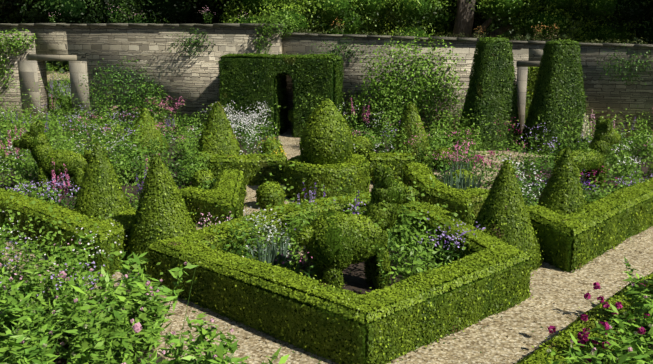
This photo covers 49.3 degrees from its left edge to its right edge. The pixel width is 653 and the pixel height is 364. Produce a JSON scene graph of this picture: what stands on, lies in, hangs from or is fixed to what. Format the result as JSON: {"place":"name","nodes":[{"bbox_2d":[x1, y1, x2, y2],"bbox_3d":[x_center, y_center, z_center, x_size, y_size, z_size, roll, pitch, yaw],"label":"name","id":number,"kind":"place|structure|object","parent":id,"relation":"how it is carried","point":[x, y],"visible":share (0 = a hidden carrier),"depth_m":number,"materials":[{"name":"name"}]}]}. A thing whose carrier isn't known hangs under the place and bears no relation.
{"place":"outdoors","nodes":[
{"label":"outdoors","id":0,"kind":"place"},
{"bbox_2d":[17,54,90,122],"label":"stone gateway","id":1,"kind":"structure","parent":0,"point":[28,73],"depth_m":24.44,"materials":[{"name":"beige stone"}]},
{"bbox_2d":[46,63,72,117],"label":"plants","id":2,"kind":"object","parent":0,"point":[63,103],"depth_m":26.72,"materials":[{"name":"green plant"}]},
{"bbox_2d":[49,74,533,123],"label":"plants","id":3,"kind":"object","parent":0,"point":[70,92],"depth_m":27.60,"materials":[{"name":"green plant"}]},
{"bbox_2d":[0,71,652,363],"bbox_3d":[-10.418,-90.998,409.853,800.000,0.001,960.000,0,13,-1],"label":"gravel ground","id":4,"kind":"structure","parent":0,"point":[468,344],"depth_m":8.66,"materials":[{"name":"beige gravel"}]},
{"bbox_2d":[0,186,135,275],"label":"hedge bed","id":5,"kind":"object","parent":4,"relation":"on","point":[120,227],"visible":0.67,"depth_m":10.58,"materials":[{"name":"green plant"}]},
{"bbox_2d":[0,0,136,23],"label":"tree","id":6,"kind":"object","parent":4,"relation":"on","point":[8,14],"visible":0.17,"depth_m":31.01,"materials":[{"name":"green plant"}]},
{"bbox_2d":[0,274,167,363],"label":"soil","id":7,"kind":"structure","parent":4,"relation":"on","point":[60,360],"depth_m":7.67,"materials":[{"name":"brown soil"}]},
{"bbox_2d":[0,179,292,363],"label":"plants","id":8,"kind":"object","parent":7,"relation":"on","point":[15,314],"depth_m":6.93,"materials":[{"name":"green plant"}]},
{"bbox_2d":[0,121,202,208],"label":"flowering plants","id":9,"kind":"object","parent":4,"relation":"on","point":[130,187],"depth_m":16.75,"materials":[{"name":"green plant"}]},
{"bbox_2d":[12,120,92,194],"bbox_3d":[-5.475,-0.460,14.483,1.883,1.581,0.556,1,13,6],"label":"animal topiary","id":10,"kind":"object","parent":9,"relation":"on","point":[37,143],"visible":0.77,"depth_m":14.33,"materials":[{"name":"green plant"}]},
{"bbox_2d":[71,141,132,221],"bbox_3d":[-3.659,0.127,11.595,1.210,1.637,1.162,-9,16,-34],"label":"topiary cone","id":11,"kind":"object","parent":9,"relation":"on","point":[101,193],"visible":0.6,"depth_m":11.33,"materials":[{"name":"green plant"}]},
{"bbox_2d":[124,108,168,154],"bbox_3d":[-4.918,-1.415,19.241,1.302,1.232,1.270,0,13,-1],"label":"topiary cone","id":12,"kind":"object","parent":9,"relation":"on","point":[147,130],"visible":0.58,"depth_m":18.97,"materials":[{"name":"green plant"}]},
{"bbox_2d":[191,151,212,171],"bbox_3d":[-2.865,-0.424,16.654,0.646,0.602,0.634,10,17,38],"label":"topiary ball","id":13,"kind":"object","parent":9,"relation":"on","point":[204,155],"visible":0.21,"depth_m":16.47,"materials":[{"name":"green plant"}]},
{"bbox_2d":[78,33,466,132],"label":"shrubs","id":14,"kind":"object","parent":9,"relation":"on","point":[392,91],"visible":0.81,"depth_m":21.40,"materials":[{"name":"green plant"}]},
{"bbox_2d":[0,78,652,210],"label":"border plants","id":15,"kind":"object","parent":9,"relation":"on","point":[126,167],"depth_m":17.14,"materials":[{"name":"green plant"}]},
{"bbox_2d":[2,0,244,63],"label":"tree","id":16,"kind":"object","parent":4,"relation":"on","point":[150,11],"visible":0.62,"depth_m":28.87,"materials":[{"name":"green plant"}]},
{"bbox_2d":[0,26,282,126],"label":"wall","id":17,"kind":"structure","parent":4,"relation":"on","point":[193,81],"depth_m":23.54,"materials":[{"name":"stone"}]},
{"bbox_2d":[0,23,652,47],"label":"wall coping","id":18,"kind":"object","parent":17,"relation":"on","point":[294,33],"depth_m":22.32,"materials":[{"name":"stone"}]},
{"bbox_2d":[124,154,199,273],"bbox_3d":[-2.364,0.410,10.320,1.258,1.684,1.265,0,13,-1],"label":"topiary cone","id":19,"kind":"object","parent":4,"relation":"on","point":[161,212],"visible":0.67,"depth_m":10.02,"materials":[{"name":"green plant"}]},
{"bbox_2d":[178,168,247,226],"bbox_3d":[-2.115,0.273,13.163,1.353,0.648,2.939,0,13,-1],"label":"hedge","id":20,"kind":"object","parent":4,"relation":"on","point":[229,189],"visible":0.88,"depth_m":12.44,"materials":[{"name":"green plant"}]},
{"bbox_2d":[208,150,287,185],"bbox_3d":[-1.704,-0.323,15.599,1.830,0.716,0.807,0,13,-1],"label":"hedge","id":21,"kind":"object","parent":4,"relation":"on","point":[251,166],"visible":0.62,"depth_m":15.35,"materials":[{"name":"green plant"}]},
{"bbox_2d":[236,135,278,154],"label":"soil back","id":22,"kind":"structure","parent":4,"relation":"on","point":[241,147],"depth_m":20.31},
{"bbox_2d":[193,101,242,154],"bbox_3d":[-2.660,-1.176,17.406,1.324,1.591,1.338,0,13,-1],"label":"topiary cone","id":23,"kind":"object","parent":22,"relation":"on","point":[220,130],"visible":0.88,"depth_m":17.13,"materials":[{"name":"green plant"}]},
{"bbox_2d":[200,100,285,156],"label":"plants","id":24,"kind":"object","parent":22,"relation":"on","point":[246,135],"depth_m":19.12,"materials":[{"name":"white plant"}]},
{"bbox_2d":[258,138,282,154],"bbox_3d":[-1.387,-0.795,18.030,0.709,0.675,0.646,-3,13,-11],"label":"topiary ball","id":25,"kind":"object","parent":22,"relation":"on","point":[270,148],"visible":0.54,"depth_m":17.82,"materials":[{"name":"green plant"}]},
{"bbox_2d":[253,181,285,208],"bbox_3d":[-1.073,0.246,13.577,0.605,0.632,0.632,-8,15,-32],"label":"topiary ball","id":26,"kind":"object","parent":4,"relation":"on","point":[265,196],"visible":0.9,"depth_m":13.39,"materials":[{"name":"green plant"}]},
{"bbox_2d":[216,51,343,137],"bbox_3d":[-1.384,-2.647,21.951,3.889,2.707,1.477,3,13,13],"label":"hedge","id":27,"kind":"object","parent":4,"relation":"on","point":[249,80],"depth_m":21.41,"materials":[{"name":"green plant"}]},
{"bbox_2d":[281,154,372,201],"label":"hedge","id":28,"kind":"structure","parent":4,"relation":"on","point":[357,167],"depth_m":13.82,"materials":[{"name":"green plant"}]},
{"bbox_2d":[297,98,356,165],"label":"topiary dome","id":29,"kind":"structure","parent":28,"relation":"on","point":[327,136],"depth_m":13.94,"materials":[{"name":"green plant"}]},
{"bbox_2d":[8,185,650,363],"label":"leaf litter","id":30,"kind":"object","parent":4,"relation":"on","point":[373,289],"visible":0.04,"depth_m":8.37,"materials":[{"name":"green plant"}]},
{"bbox_2d":[215,0,447,34],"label":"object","id":31,"kind":"object","parent":4,"relation":"on","point":[353,16],"visible":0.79,"depth_m":25.99,"materials":[{"name":"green plant"}]},
{"bbox_2d":[144,192,534,363],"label":"hedge bed","id":32,"kind":"object","parent":4,"relation":"on","point":[485,276],"visible":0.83,"depth_m":8.34,"materials":[{"name":"green plant"}]},
{"bbox_2d":[286,249,427,294],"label":"bed soil","id":33,"kind":"structure","parent":4,"relation":"on","point":[357,280],"depth_m":9.95,"materials":[{"name":"brown soil"}]},
{"bbox_2d":[191,145,485,285],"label":"bed plants","id":34,"kind":"object","parent":33,"relation":"in","point":[273,252],"depth_m":9.78,"materials":[{"name":"green plant"}]},
{"bbox_2d":[296,162,418,290],"bbox_3d":[0.434,0.677,9.269,1.755,1.799,0.694,-4,13,-15],"label":"animal topiary","id":35,"kind":"object","parent":33,"relation":"on","point":[334,243],"visible":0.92,"depth_m":9.11,"materials":[{"name":"green plant"}]},
{"bbox_2d":[370,163,385,183],"bbox_3d":[1.204,-0.182,15.547,0.521,0.553,0.567,0,13,-1],"label":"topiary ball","id":36,"kind":"object","parent":4,"relation":"on","point":[371,177],"visible":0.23,"depth_m":15.48,"materials":[{"name":"green plant"}]},
{"bbox_2d":[366,151,414,180],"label":"hedge","id":37,"kind":"object","parent":4,"relation":"on","point":[394,162],"visible":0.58,"depth_m":15.75,"materials":[{"name":"green plant"}]},
{"bbox_2d":[353,134,482,171],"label":"soil back","id":38,"kind":"structure","parent":4,"relation":"on","point":[385,145],"depth_m":18.56,"materials":[{"name":"brown soil"}]},
{"bbox_2d":[352,135,373,156],"bbox_3d":[0.906,-0.875,18.418,0.712,0.696,0.751,-10,16,-36],"label":"topiary ball","id":39,"kind":"object","parent":38,"relation":"on","point":[366,143],"visible":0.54,"depth_m":18.18,"materials":[{"name":"green plant"}]},
{"bbox_2d":[296,81,486,171],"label":"plants","id":40,"kind":"object","parent":38,"relation":"on","point":[443,139],"depth_m":18.83,"materials":[{"name":"green plant"}]},
{"bbox_2d":[389,101,433,163],"bbox_3d":[2.159,-1.264,17.884,1.212,1.531,1.241,0,13,-1],"label":"topiary cone","id":41,"kind":"object","parent":38,"relation":"on","point":[414,119],"visible":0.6,"depth_m":17.62,"materials":[{"name":"green plant"}]},
{"bbox_2d":[433,146,456,168],"bbox_3d":[2.847,-0.549,17.067,0.636,0.630,0.648,0,13,-1],"label":"topiary ball","id":42,"kind":"object","parent":38,"relation":"on","point":[446,149],"visible":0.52,"depth_m":16.91,"materials":[{"name":"green plant"}]},
{"bbox_2d":[359,0,504,36],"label":"dark tree","id":43,"kind":"object","parent":4,"relation":"on","point":[476,24],"visible":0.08,"depth_m":29.77,"materials":[{"name":"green plant"}]},
{"bbox_2d":[397,162,489,225],"bbox_3d":[2.107,0.158,13.671,1.286,0.647,3.423,-5,14,-20],"label":"hedge","id":44,"kind":"object","parent":4,"relation":"on","point":[458,200],"visible":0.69,"depth_m":12.72,"materials":[{"name":"green plant"}]},
{"bbox_2d":[451,111,478,148],"bbox_3d":[3.999,-1.488,19.844,1.202,1.092,1.253,0,13,-1],"label":"topiary cone","id":45,"kind":"object","parent":4,"relation":"on","point":[467,123],"visible":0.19,"depth_m":19.62,"materials":[{"name":"green plant"}]},
{"bbox_2d":[282,35,652,141],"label":"wall","id":46,"kind":"structure","parent":4,"relation":"on","point":[619,96],"depth_m":21.37,"materials":[{"name":"stone"}]},
{"bbox_2d":[516,61,539,131],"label":"door jambs","id":47,"kind":"structure","parent":46,"relation":"in","point":[522,66],"depth_m":21.16,"materials":[{"name":"beige stone"}]},
{"bbox_2d":[311,0,643,43],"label":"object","id":48,"kind":"object","parent":4,"relation":"on","point":[528,15],"visible":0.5,"depth_m":26.80,"materials":[{"name":"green plant"}]},
{"bbox_2d":[458,35,522,150],"bbox_3d":[4.596,-2.514,19.835,1.760,3.073,1.780,0,13,-1],"label":"yew obelisk","id":49,"kind":"object","parent":4,"relation":"on","point":[491,91],"visible":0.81,"depth_m":19.31,"materials":[{"name":"green plant"}]},
{"bbox_2d":[470,158,544,271],"bbox_3d":[2.591,0.427,10.403,1.277,1.587,1.233,0,13,-1],"label":"topiary cone","id":50,"kind":"object","parent":4,"relation":"on","point":[503,215],"visible":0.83,"depth_m":10.12,"materials":[{"name":"green plant"}]},
{"bbox_2d":[521,38,588,154],"bbox_3d":[6.263,-2.347,19.187,1.734,3.045,1.752,0,13,-1],"label":"yew obelisk","id":51,"kind":"object","parent":4,"relation":"on","point":[559,70],"visible":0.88,"depth_m":18.69,"materials":[{"name":"green plant"}]},
{"bbox_2d":[535,146,586,214],"bbox_3d":[3.829,0.171,11.610,1.149,1.544,1.129,0,13,-1],"label":"topiary cone","id":52,"kind":"object","parent":4,"relation":"on","point":[561,192],"visible":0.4,"depth_m":11.37,"materials":[{"name":"green plant"}]},
{"bbox_2d":[515,142,652,204],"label":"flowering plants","id":53,"kind":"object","parent":4,"relation":"on","point":[644,169],"depth_m":16.43,"materials":[{"name":"green plant"}]},
{"bbox_2d":[468,90,652,205],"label":"border plants","id":54,"kind":"object","parent":53,"relation":"on","point":[631,153],"depth_m":16.83,"materials":[{"name":"green plant"}]},
{"bbox_2d":[554,116,621,189],"bbox_3d":[5.437,-0.544,14.805,1.910,1.591,0.518,-7,15,-29],"label":"animal topiary","id":55,"kind":"object","parent":4,"relation":"on","point":[606,135],"visible":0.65,"depth_m":14.74,"materials":[{"name":"green plant"}]},
{"bbox_2d":[524,177,652,272],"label":"hedge","id":56,"kind":"object","parent":4,"relation":"on","point":[580,236],"visible":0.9,"depth_m":10.86,"materials":[{"name":"green plant"}]},
{"bbox_2d":[589,0,652,43],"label":"tree","id":57,"kind":"object","parent":4,"relation":"on","point":[640,12],"visible":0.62,"depth_m":25.38,"materials":[{"name":"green plant"}]},
{"label":"small soil patch","id":58,"kind":"structure","parent":4,"relation":"on","visible":0},
{"bbox_2d":[179,150,217,190],"bbox_3d":[-2.567,-0.186,14.948,0.937,0.753,2.131,-5,14,-21],"label":"shrub","id":59,"kind":"object","parent":58,"relation":"on","point":[208,185],"visible":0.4,"depth_m":15.17,"materials":[{"name":"green plant"}]},
{"bbox_2d":[189,169,216,189],"bbox_3d":[-2.586,-0.021,14.918,0.569,0.596,0.604,0,13,-1],"label":"topiary ball","id":60,"kind":"object","parent":58,"relation":"on","point":[198,178],"visible":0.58,"depth_m":14.75,"materials":[{"name":"green plant"}]},
{"label":"soil","id":61,"kind":"object","parent":4,"relation":"on","visible":0},
{"bbox_2d":[515,271,652,363],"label":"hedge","id":62,"kind":"object","parent":61,"relation":"on","point":[561,342],"visible":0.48,"depth_m":7.41,"materials":[{"name":"green plant"}]},
{"bbox_2d":[46,2,643,73],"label":"treeline backdrop","id":63,"kind":"structure","parent":0,"point":[58,63],"depth_m":47.18,"materials":[{"name":"green plant"}]},
{"bbox_2d":[525,67,538,121],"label":"yew hedge","id":64,"kind":"object","parent":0,"point":[531,88],"depth_m":24.30,"materials":[{"name":"green plant"}]},
{"bbox_2d":[544,257,652,363],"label":"plants","id":65,"kind":"object","parent":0,"point":[640,353],"depth_m":6.62,"materials":[{"name":"green plant"}]},
{"label":"soil","id":66,"kind":"structure","parent":0,"visible":0},
{"bbox_2d":[426,138,498,189],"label":"plants","id":67,"kind":"object","parent":66,"relation":"on","point":[450,180],"depth_m":15.01,"materials":[{"name":"green plant"}]},
{"bbox_2d":[452,169,475,188],"bbox_3d":[2.823,0.010,14.817,0.640,0.634,0.611,0,13,-1],"label":"topiary ball","id":68,"kind":"object","parent":66,"relation":"on","point":[457,172],"visible":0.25,"depth_m":14.67,"materials":[{"name":"green plant"}]}
]}

